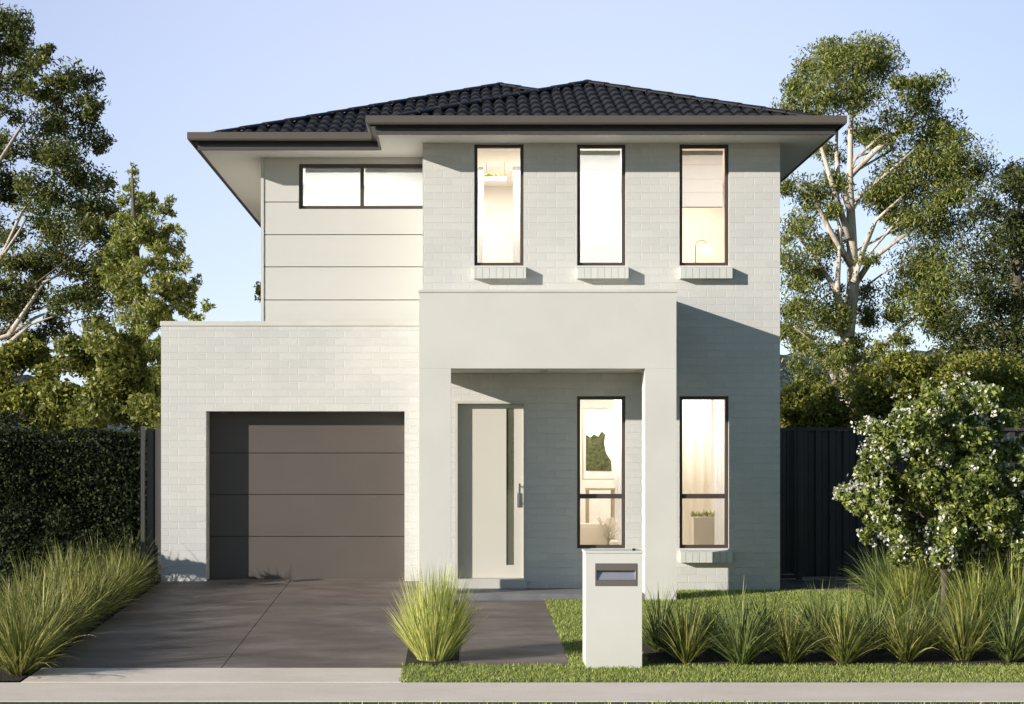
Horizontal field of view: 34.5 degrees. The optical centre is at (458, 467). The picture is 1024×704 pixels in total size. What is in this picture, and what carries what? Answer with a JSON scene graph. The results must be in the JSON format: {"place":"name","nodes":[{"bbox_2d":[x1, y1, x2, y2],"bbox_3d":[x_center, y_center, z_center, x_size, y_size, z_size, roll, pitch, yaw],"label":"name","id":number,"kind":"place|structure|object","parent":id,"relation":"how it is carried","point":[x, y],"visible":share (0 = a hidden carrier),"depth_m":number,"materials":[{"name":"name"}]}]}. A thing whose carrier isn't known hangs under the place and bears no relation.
{"place":"outdoors","nodes":[
{"label":"outdoors","id":0,"kind":"place"},
{"bbox_2d":[42,579,418,668],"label":"driveway","id":1,"kind":"structure","parent":0,"point":[276,623],"depth_m":17.57,"materials":[{"name":"concrete"}]},
{"bbox_2d":[0,349,1001,441],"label":"background trees","id":2,"kind":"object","parent":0,"point":[785,376],"depth_m":217.73,"materials":[{"name":"green plant"}]},
{"bbox_2d":[0,682,1023,701],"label":"footpath","id":3,"kind":"structure","parent":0,"point":[493,691],"depth_m":14.09,"materials":[{"name":"concrete"}]},
{"bbox_2d":[0,702,1023,703],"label":"verge","id":4,"kind":"structure","parent":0,"point":[482,702],"depth_m":13.63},
{"bbox_2d":[0,574,1023,681],"bbox_3d":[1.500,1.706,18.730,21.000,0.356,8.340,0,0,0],"label":"garden bed","id":5,"kind":"object","parent":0,"point":[937,656],"visible":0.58,"depth_m":15.75,"materials":[{"name":"green plant"}]},
{"bbox_2d":[0,571,39,623],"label":"grass tuft","id":6,"kind":"object","parent":5,"relation":"on","point":[11,597],"visible":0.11,"depth_m":16.58,"materials":[{"name":"green plant"}]},
{"bbox_2d":[0,582,42,644],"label":"grass tuft","id":7,"kind":"object","parent":5,"relation":"on","point":[10,612],"visible":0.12,"depth_m":15.95,"materials":[{"name":"green plant"}]},
{"bbox_2d":[0,405,43,441],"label":"dark shrub","id":8,"kind":"object","parent":5,"relation":"on","point":[15,419],"visible":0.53,"depth_m":22.90,"materials":[{"name":"green plant"}]},
{"bbox_2d":[0,563,52,618],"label":"grass tuft","id":9,"kind":"object","parent":5,"relation":"on","point":[20,589],"visible":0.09,"depth_m":17.05,"materials":[{"name":"green plant"}]},
{"bbox_2d":[0,331,73,441],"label":"leafy bush","id":10,"kind":"object","parent":5,"relation":"on","point":[36,355],"visible":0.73,"depth_m":25.18,"materials":[{"name":"green plant"}]},
{"bbox_2d":[0,560,84,606],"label":"shrub","id":11,"kind":"object","parent":5,"relation":"on","point":[3,568],"visible":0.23,"depth_m":19.05,"materials":[{"name":"green plant"}]},
{"bbox_2d":[0,578,85,675],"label":"grass tuft","id":12,"kind":"object","parent":5,"relation":"on","point":[19,654],"visible":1,"depth_m":14.82,"materials":[{"name":"green plant"}]},
{"bbox_2d":[0,504,85,583],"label":"shrub","id":13,"kind":"object","parent":5,"relation":"on","point":[66,523],"visible":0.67,"depth_m":20.20,"materials":[{"name":"green plant"}]},
{"bbox_2d":[0,588,87,662],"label":"grass tuft","id":14,"kind":"object","parent":5,"relation":"on","point":[50,628],"visible":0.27,"depth_m":15.37,"materials":[{"name":"green plant"}]},
{"bbox_2d":[10,552,80,605],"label":"grass tuft","id":15,"kind":"object","parent":5,"relation":"on","point":[52,569],"visible":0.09,"depth_m":18.41,"materials":[{"name":"green plant"}]},
{"bbox_2d":[0,544,92,600],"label":"grass tuft","id":16,"kind":"object","parent":5,"relation":"on","point":[24,576],"visible":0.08,"depth_m":17.77,"materials":[{"name":"green plant"}]},
{"bbox_2d":[0,570,96,646],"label":"grass tuft","id":17,"kind":"object","parent":5,"relation":"on","point":[47,609],"visible":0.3,"depth_m":15.79,"materials":[{"name":"green plant"}]},
{"bbox_2d":[8,580,100,648],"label":"grass tuft","id":18,"kind":"object","parent":5,"relation":"on","point":[68,624],"visible":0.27,"depth_m":16.37,"materials":[{"name":"green plant"}]},
{"bbox_2d":[8,556,108,634],"bbox_3d":[-4.147,1.331,16.790,1.346,0.916,1.215,0,0,20],"label":"grass tuft","id":19,"kind":"object","parent":5,"relation":"on","point":[76,612],"visible":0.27,"depth_m":16.82,"materials":[{"name":"green plant"}]},
{"bbox_2d":[24,535,108,589],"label":"grass tuft","id":20,"kind":"object","parent":5,"relation":"on","point":[62,563],"visible":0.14,"depth_m":18.94,"materials":[{"name":"green plant"}]},
{"bbox_2d":[28,536,113,589],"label":"grass tuft","id":21,"kind":"object","parent":5,"relation":"on","point":[66,564],"visible":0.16,"depth_m":19.51,"materials":[{"name":"green plant"}]},
{"bbox_2d":[27,573,117,632],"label":"grass tuft","id":22,"kind":"object","parent":5,"relation":"on","point":[79,595],"visible":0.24,"depth_m":17.33,"materials":[{"name":"green plant"}]},
{"bbox_2d":[0,424,146,579],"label":"clipped hedge","id":23,"kind":"object","parent":5,"relation":"on","point":[97,482],"visible":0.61,"depth_m":21.96,"materials":[{"name":"green plant"}]},
{"bbox_2d":[0,3,147,383],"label":"evergreen tree","id":24,"kind":"object","parent":5,"relation":"on","point":[16,304],"visible":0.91,"depth_m":26.32,"materials":[{"name":"green plant"}]},
{"bbox_2d":[25,556,123,624],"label":"grass tuft","id":25,"kind":"object","parent":5,"relation":"on","point":[87,595],"visible":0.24,"depth_m":17.79,"materials":[{"name":"green plant"}]},
{"bbox_2d":[68,537,104,584],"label":"grass tuft","id":26,"kind":"object","parent":5,"relation":"on","point":[87,559],"visible":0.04,"depth_m":20.27,"materials":[{"name":"green plant"}]},
{"bbox_2d":[49,553,139,622],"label":"grass tuft","id":27,"kind":"object","parent":5,"relation":"on","point":[101,591],"visible":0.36,"depth_m":18.22,"materials":[{"name":"green plant"}]},
{"bbox_2d":[34,318,160,441],"bbox_3d":[-5.270,-0.303,24.471,2.252,3.792,1.757,0,0,0],"label":"leafy bush","id":28,"kind":"object","parent":5,"relation":"on","point":[97,360],"visible":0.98,"depth_m":24.32,"materials":[{"name":"green plant"}]},
{"bbox_2d":[65,548,148,610],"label":"grass tuft","id":29,"kind":"object","parent":5,"relation":"on","point":[118,590],"visible":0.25,"depth_m":18.88,"materials":[{"name":"green plant"}]},
{"bbox_2d":[72,523,148,575],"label":"grass tuft","id":30,"kind":"object","parent":5,"relation":"on","point":[96,545],"visible":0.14,"depth_m":20.96,"materials":[{"name":"green plant"}]},
{"bbox_2d":[78,548,156,607],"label":"grass tuft","id":31,"kind":"object","parent":5,"relation":"on","point":[121,578],"visible":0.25,"depth_m":19.26,"materials":[{"name":"green plant"}]},
{"bbox_2d":[91,545,157,600],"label":"grass tuft","id":32,"kind":"object","parent":5,"relation":"on","point":[127,571],"visible":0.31,"depth_m":19.79,"materials":[{"name":"green plant"}]},
{"bbox_2d":[89,538,165,595],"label":"grass tuft","id":33,"kind":"object","parent":5,"relation":"on","point":[142,573],"visible":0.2,"depth_m":20.19,"materials":[{"name":"green plant"}]},
{"bbox_2d":[92,524,174,587],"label":"grass tuft","id":34,"kind":"object","parent":5,"relation":"on","point":[128,553],"visible":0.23,"depth_m":20.76,"materials":[{"name":"green plant"}]},
{"bbox_2d":[141,426,160,584],"bbox_3d":[-4.030,0.522,21.662,0.280,2.134,0.104,0,0,0],"label":"return fence","id":35,"kind":"object","parent":5,"relation":"on","point":[153,484],"visible":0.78,"depth_m":21.68,"materials":[{"name":"grey metal"}]},
{"bbox_2d":[96,162,216,558],"bbox_3d":[-4.585,-1.537,24.944,1.964,6.352,1.660,0,0,0],"label":"conifer tree","id":36,"kind":"object","parent":5,"relation":"on","point":[128,264],"visible":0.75,"depth_m":24.76,"materials":[{"name":"green plant"}]},
{"bbox_2d":[22,668,403,681],"bbox_3d":[-2.185,1.932,14.905,3.370,0.157,0.730,0,0,0],"label":"driveway apron","id":37,"kind":"object","parent":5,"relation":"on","point":[217,675],"visible":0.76,"depth_m":14.87,"materials":[{"name":"concrete"}]},
{"bbox_2d":[254,281,260,302],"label":"leafy bush","id":38,"kind":"object","parent":5,"relation":"on","point":[258,290],"visible":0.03,"depth_m":39.57,"materials":[{"name":"green plant"}]},
{"bbox_2d":[385,559,486,661],"bbox_3d":[-0.233,1.330,15.732,1.030,1.021,1.039,3,-2,-20],"label":"grass tuft","id":39,"kind":"object","parent":5,"relation":"on","point":[435,626],"visible":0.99,"depth_m":15.56,"materials":[{"name":"green plant"}]},
{"bbox_2d":[160,79,846,600],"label":"brick house","id":40,"kind":"structure","parent":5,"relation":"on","point":[388,391],"depth_m":21.05,"materials":[{"name":"brick"}]},
{"bbox_2d":[209,412,404,578],"bbox_3d":[-1.996,0.365,21.750,2.621,2.300,0.090,0,0,0],"label":"garage door","id":41,"kind":"structure","parent":40,"relation":"in","point":[293,495],"depth_m":21.73,"materials":[{"name":"metal"}]},
{"bbox_2d":[305,169,359,205],"bbox_3d":[-1.696,-3.761,22.200,0.737,0.531,0.060,0,0,0],"label":"window pane","id":42,"kind":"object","parent":40,"relation":"attached to","point":[332,187],"depth_m":22.20,"materials":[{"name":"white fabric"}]},
{"bbox_2d":[299,164,422,208],"bbox_3d":[-1.218,-3.753,22.075,1.835,0.607,0.060,0,0,0],"label":"window","id":43,"kind":"structure","parent":40,"relation":"in","point":[301,166],"depth_m":22.04,"materials":[{"name":"black metal"}]},
{"bbox_2d":[365,169,422,205],"bbox_3d":[-0.809,-3.761,22.200,0.898,0.531,0.060,0,0,0],"label":"window blind","id":44,"kind":"object","parent":40,"relation":"attached to","point":[393,187],"depth_m":22.20,"materials":[{"name":"white fabric"}]},
{"bbox_2d":[478,167,482,262],"bbox_3d":[0.301,-3.297,22.601,0.067,1.648,0.014,0,0,0],"label":"curtain","id":45,"kind":"object","parent":40,"relation":"hanging from","point":[480,214],"visible":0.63,"depth_m":22.60,"materials":[{"name":"white fabric"}]},
{"bbox_2d":[458,404,522,577],"bbox_3d":[0.406,0.300,21.088,0.838,2.225,0.114,0,0,0],"label":"front door","id":46,"kind":"structure","parent":40,"relation":"in","point":[490,436],"depth_m":21.10,"materials":[{"name":"paint"}]},
{"bbox_2d":[484,173,506,181],"bbox_3d":[0.494,-3.991,22.237,0.313,0.263,0.185,0,0,0],"label":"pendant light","id":47,"kind":"object","parent":40,"relation":"hanging from","point":[489,177],"visible":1,"depth_m":22.17,"materials":[{"name":"metal"}]},
{"bbox_2d":[474,145,525,278],"bbox_3d":[0.521,-3.259,20.992,0.657,1.723,0.225,0,0,0],"label":"window","id":48,"kind":"structure","parent":40,"relation":"in","point":[479,272],"depth_m":21.04,"materials":[{"name":"black metal"}]},
{"bbox_2d":[513,167,519,262],"bbox_3d":[0.823,-3.297,22.603,0.155,1.648,0.016,0,0,0],"label":"curtain","id":49,"kind":"object","parent":40,"relation":"hanging from","point":[516,214],"visible":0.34,"depth_m":22.60,"materials":[{"name":"white fabric"}]},
{"bbox_2d":[582,407,613,479],"bbox_3d":[1.986,-0.341,23.200,0.502,1.023,0.040,0,0,0],"label":"wall picture","id":50,"kind":"object","parent":40,"relation":"attached to","point":[597,443],"depth_m":23.20},
{"bbox_2d":[580,151,619,262],"bbox_3d":[1.815,-3.330,21.200,0.518,1.482,0.060,0,0,0],"label":"window blind","id":51,"kind":"object","parent":40,"relation":"attached to","point":[599,206],"depth_m":21.19,"materials":[{"name":"white fabric"}]},
{"bbox_2d":[580,523,619,544],"bbox_3d":[1.720,1.125,22.140,0.820,0.739,0.680,0,0,0],"label":"armchair","id":52,"kind":"object","parent":40,"relation":"in","point":[591,533],"visible":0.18,"depth_m":22.30,"materials":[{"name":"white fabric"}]},
{"bbox_2d":[585,488,614,539],"bbox_3d":[1.960,0.888,22.900,0.392,1.212,0.300,0,0,0],"label":"console table","id":53,"kind":"object","parent":40,"relation":"in","point":[612,505],"visible":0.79,"depth_m":22.77,"materials":[{"name":"beige wood"}]},
{"bbox_2d":[577,396,624,547],"bbox_3d":[1.815,0.059,21.075,0.618,1.938,0.060,0,0,0],"label":"window","id":54,"kind":"structure","parent":40,"relation":"in","point":[579,496],"depth_m":21.04,"materials":[{"name":"black metal"}]},
{"bbox_2d":[577,145,627,278],"bbox_3d":[1.825,-3.259,20.992,0.646,1.723,0.225,0,0,0],"label":"window","id":55,"kind":"structure","parent":40,"relation":"in","point":[582,272],"depth_m":21.04,"materials":[{"name":"black metal"}]},
{"bbox_2d":[597,516,620,544],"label":"plant","id":56,"kind":"object","parent":40,"relation":"in","point":[613,523],"visible":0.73,"depth_m":22.29,"materials":[{"name":"beige plant"}]},
{"bbox_2d":[614,400,621,544],"bbox_3d":[2.235,0.165,22.903,0.170,2.500,0.018,0,0,-1],"label":"curtain","id":57,"kind":"object","parent":40,"relation":"hanging from","point":[618,452],"visible":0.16,"depth_m":22.90,"materials":[{"name":"white fabric"}]},
{"bbox_2d":[682,400,710,544],"bbox_3d":[3.285,0.140,23.203,0.530,2.550,0.049,0,0,0],"label":"curtain","id":58,"kind":"object","parent":40,"relation":"hanging from","point":[696,446],"visible":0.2,"depth_m":23.20,"materials":[{"name":"white fabric"}]},
{"bbox_2d":[682,151,722,207],"bbox_3d":[3.125,-3.705,21.200,0.530,0.732,0.060,0,0,0],"label":"window blind","id":59,"kind":"object","parent":40,"relation":"attached to","point":[702,179],"depth_m":21.19,"materials":[{"name":"white fabric"}]},
{"bbox_2d":[691,510,715,544],"bbox_3d":[3.150,1.010,21.307,0.347,0.968,0.231,0,0,0],"label":"planter box","id":60,"kind":"object","parent":40,"relation":"in","point":[703,530],"visible":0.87,"depth_m":21.22,"materials":[{"name":"white ceramic"}]},
{"bbox_2d":[695,240,711,262],"bbox_3d":[3.168,-2.346,21.750,0.354,1.321,0.258,0,0,0],"label":"floor lamp","id":61,"kind":"object","parent":40,"relation":"in","point":[706,249],"visible":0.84,"depth_m":21.71,"materials":[{"name":"white"}]},
{"bbox_2d":[679,145,731,278],"bbox_3d":[3.135,-3.259,20.992,0.658,1.723,0.225,0,0,0],"label":"window","id":62,"kind":"structure","parent":40,"relation":"in","point":[684,272],"depth_m":21.04,"materials":[{"name":"black metal"}]},
{"bbox_2d":[679,396,731,562],"bbox_3d":[3.135,0.147,20.992,0.658,2.113,0.225,0,0,0],"label":"window","id":63,"kind":"structure","parent":40,"relation":"in","point":[685,556],"depth_m":21.04,"materials":[{"name":"black metal"}]},
{"bbox_2d":[714,400,723,544],"bbox_3d":[3.690,0.140,23.152,0.220,2.550,0.018,0,0,-2],"label":"curtain","id":64,"kind":"object","parent":40,"relation":"hanging from","point":[719,462],"visible":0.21,"depth_m":23.15,"materials":[{"name":"white fabric"}]},
{"bbox_2d":[642,581,702,651],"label":"grass tuft","id":65,"kind":"object","parent":5,"relation":"on","point":[647,636],"visible":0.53,"depth_m":16.10,"materials":[{"name":"green plant"}]},
{"bbox_2d":[642,583,731,662],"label":"grass tuft","id":66,"kind":"object","parent":5,"relation":"on","point":[687,651],"visible":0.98,"depth_m":15.48,"materials":[{"name":"green plant"}]},
{"bbox_2d":[674,590,740,649],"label":"grass tuft","id":67,"kind":"object","parent":5,"relation":"on","point":[711,629],"visible":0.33,"depth_m":16.23,"materials":[{"name":"green plant"}]},
{"bbox_2d":[679,581,806,665],"bbox_3d":[2.667,1.420,15.463,1.292,0.870,1.303,-1,-3,-6],"label":"grass tuft","id":68,"kind":"object","parent":5,"relation":"on","point":[743,651],"visible":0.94,"depth_m":15.39,"materials":[{"name":"green plant"}]},
{"bbox_2d":[727,580,811,648],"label":"grass tuft","id":69,"kind":"object","parent":5,"relation":"on","point":[769,619],"visible":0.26,"depth_m":16.36,"materials":[{"name":"green plant"}]},
{"bbox_2d":[750,589,843,662],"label":"grass tuft","id":70,"kind":"object","parent":5,"relation":"on","point":[788,654],"visible":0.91,"depth_m":15.47,"materials":[{"name":"green plant"}]},
{"bbox_2d":[780,375,856,427],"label":"leafy bush","id":71,"kind":"object","parent":5,"relation":"on","point":[814,405],"visible":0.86,"depth_m":35.60,"materials":[{"name":"green plant"}]},
{"bbox_2d":[771,576,869,649],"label":"grass tuft","id":72,"kind":"object","parent":5,"relation":"on","point":[817,624],"visible":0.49,"depth_m":16.25,"materials":[{"name":"green plant"}]},
{"bbox_2d":[796,583,897,664],"bbox_3d":[3.619,1.455,15.515,1.122,0.792,1.122,3,5,39],"label":"grass tuft","id":73,"kind":"object","parent":5,"relation":"on","point":[847,648],"visible":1,"depth_m":15.42,"materials":[{"name":"green plant"}]},
{"bbox_2d":[831,571,930,649],"bbox_3d":[4.107,1.392,16.277,1.229,0.841,1.254,-1,3,-10],"label":"grass tuft","id":74,"kind":"object","parent":5,"relation":"on","point":[877,615],"visible":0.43,"depth_m":16.22,"materials":[{"name":"green plant"}]},
{"bbox_2d":[770,29,1001,405],"bbox_3d":[9.950,-4.401,39.075,5.650,12.084,3.272,0,0,0],"label":"gum tree","id":75,"kind":"object","parent":5,"relation":"on","point":[887,193],"visible":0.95,"depth_m":38.78,"materials":[{"name":"green plant"}]},
{"bbox_2d":[836,347,965,427],"bbox_3d":[9.546,-0.483,35.456,2.853,4.150,2.336,0,0,0],"label":"leafy bush","id":76,"kind":"object","parent":5,"relation":"on","point":[909,373],"visible":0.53,"depth_m":34.98,"materials":[{"name":"green plant"}]},
{"bbox_2d":[860,592,953,661],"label":"grass tuft","id":77,"kind":"object","parent":5,"relation":"on","point":[904,648],"visible":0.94,"depth_m":15.53,"materials":[{"name":"green plant"}]},
{"bbox_2d":[832,371,1023,627],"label":"flowering tree","id":78,"kind":"object","parent":5,"relation":"on","point":[952,454],"visible":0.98,"depth_m":17.06,"materials":[{"name":"green plant"}]},
{"bbox_2d":[890,573,981,647],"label":"grass tuft","id":79,"kind":"object","parent":5,"relation":"on","point":[929,616],"visible":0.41,"depth_m":16.32,"materials":[{"name":"green plant"}]},
{"bbox_2d":[910,547,1023,645],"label":"grass tuft","id":80,"kind":"object","parent":5,"relation":"on","point":[976,594],"visible":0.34,"depth_m":16.50,"materials":[{"name":"green plant"}]},
{"bbox_2d":[915,582,1019,660],"bbox_3d":[4.773,1.433,15.660,1.081,0.825,1.126,-2,0,30],"label":"grass tuft","id":81,"kind":"object","parent":5,"relation":"on","point":[964,635],"visible":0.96,"depth_m":15.55,"materials":[{"name":"green plant"}]},
{"bbox_2d":[930,156,1023,402],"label":"dark tree","id":82,"kind":"object","parent":5,"relation":"on","point":[998,334],"visible":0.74,"depth_m":36.95,"materials":[{"name":"green plant"}]},
{"bbox_2d":[931,347,1023,427],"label":"leafy bush","id":83,"kind":"object","parent":5,"relation":"on","point":[1007,374],"visible":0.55,"depth_m":34.01,"materials":[{"name":"green plant"}]},
{"bbox_2d":[943,573,1023,661],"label":"grass tuft","id":84,"kind":"object","parent":5,"relation":"on","point":[1009,647],"visible":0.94,"depth_m":15.52,"materials":[{"name":"green plant"}]},
{"bbox_2d":[948,538,1023,639],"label":"grass tuft","id":85,"kind":"object","parent":5,"relation":"on","point":[1020,581],"visible":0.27,"depth_m":16.53,"materials":[{"name":"green plant"}]},
{"bbox_2d":[0,0,1023,386],"label":"sky","id":86,"kind":"structure","parent":0,"point":[171,69],"materials":[{"name":"blue"}]},
{"bbox_2d":[459,601,569,665],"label":"garden path","id":87,"kind":"structure","parent":0,"point":[518,632],"depth_m":17.16,"materials":[{"name":"concrete"}]},
{"bbox_2d":[345,698,1023,703],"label":"verge grass","id":88,"kind":"structure","parent":0,"point":[711,702],"depth_m":13.54,"materials":[{"name":"green plant"}]},
{"bbox_2d":[404,591,1023,681],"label":"lawn","id":89,"kind":"structure","parent":0,"point":[645,674],"depth_m":15.05,"materials":[{"name":"green plant"}]},
{"bbox_2d":[582,548,642,667],"bbox_3d":[1.437,1.381,15.480,0.536,1.256,0.416,0,0,0],"label":"letterbox","id":90,"kind":"object","parent":89,"relation":"on","point":[612,607],"visible":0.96,"depth_m":15.28,"materials":[{"name":"concrete"}]},
{"bbox_2d":[831,532,917,597],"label":"grass tuft","id":91,"kind":"object","parent":89,"relation":"on","point":[874,578],"visible":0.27,"depth_m":20.19,"materials":[{"name":"green plant"}]},
{"bbox_2d":[844,538,921,599],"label":"grass tuft","id":92,"kind":"object","parent":89,"relation":"on","point":[871,584],"visible":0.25,"depth_m":19.94,"materials":[{"name":"green plant"}]},
{"bbox_2d":[861,547,953,622],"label":"grass tuft","id":93,"kind":"object","parent":89,"relation":"on","point":[908,582],"visible":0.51,"depth_m":18.09,"materials":[{"name":"green plant"}]},
{"bbox_2d":[796,427,1023,578],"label":"side fence","id":94,"kind":"object","parent":89,"relation":"on","point":[827,524],"visible":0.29,"depth_m":22.66,"materials":[{"name":"metal"}]},
{"bbox_2d":[780,428,796,577],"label":"fence panel","id":95,"kind":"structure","parent":94,"relation":"attached to","point":[788,500],"depth_m":22.66,"materials":[{"name":"metal"}]},
{"bbox_2d":[876,546,972,612],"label":"grass tuft","id":96,"kind":"object","parent":89,"relation":"on","point":[933,572],"visible":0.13,"depth_m":18.45,"materials":[{"name":"green plant"}]},
{"bbox_2d":[917,552,1013,610],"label":"grass tuft","id":97,"kind":"object","parent":89,"relation":"on","point":[966,578],"visible":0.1,"depth_m":18.23,"materials":[{"name":"green plant"}]},
{"bbox_2d":[943,406,1023,587],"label":"shrub","id":98,"kind":"object","parent":89,"relation":"on","point":[1020,416],"visible":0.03,"depth_m":19.62,"materials":[{"name":"green plant"}]},
{"bbox_2d":[960,550,1021,598],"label":"grass tuft","id":99,"kind":"object","parent":89,"relation":"on","point":[1006,568],"visible":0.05,"depth_m":18.01,"materials":[{"name":"green plant"}]},
{"bbox_2d":[780,579,967,590],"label":"side path","id":100,"kind":"structure","parent":0,"point":[789,584],"depth_m":21.77,"materials":[{"name":"concrete"}]},
{"bbox_2d":[980,557,1020,586],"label":"shrub","id":101,"kind":"object","parent":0,"point":[1004,558],"visible":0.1,"depth_m":18.55,"materials":[{"name":"green plant"}]}
]}

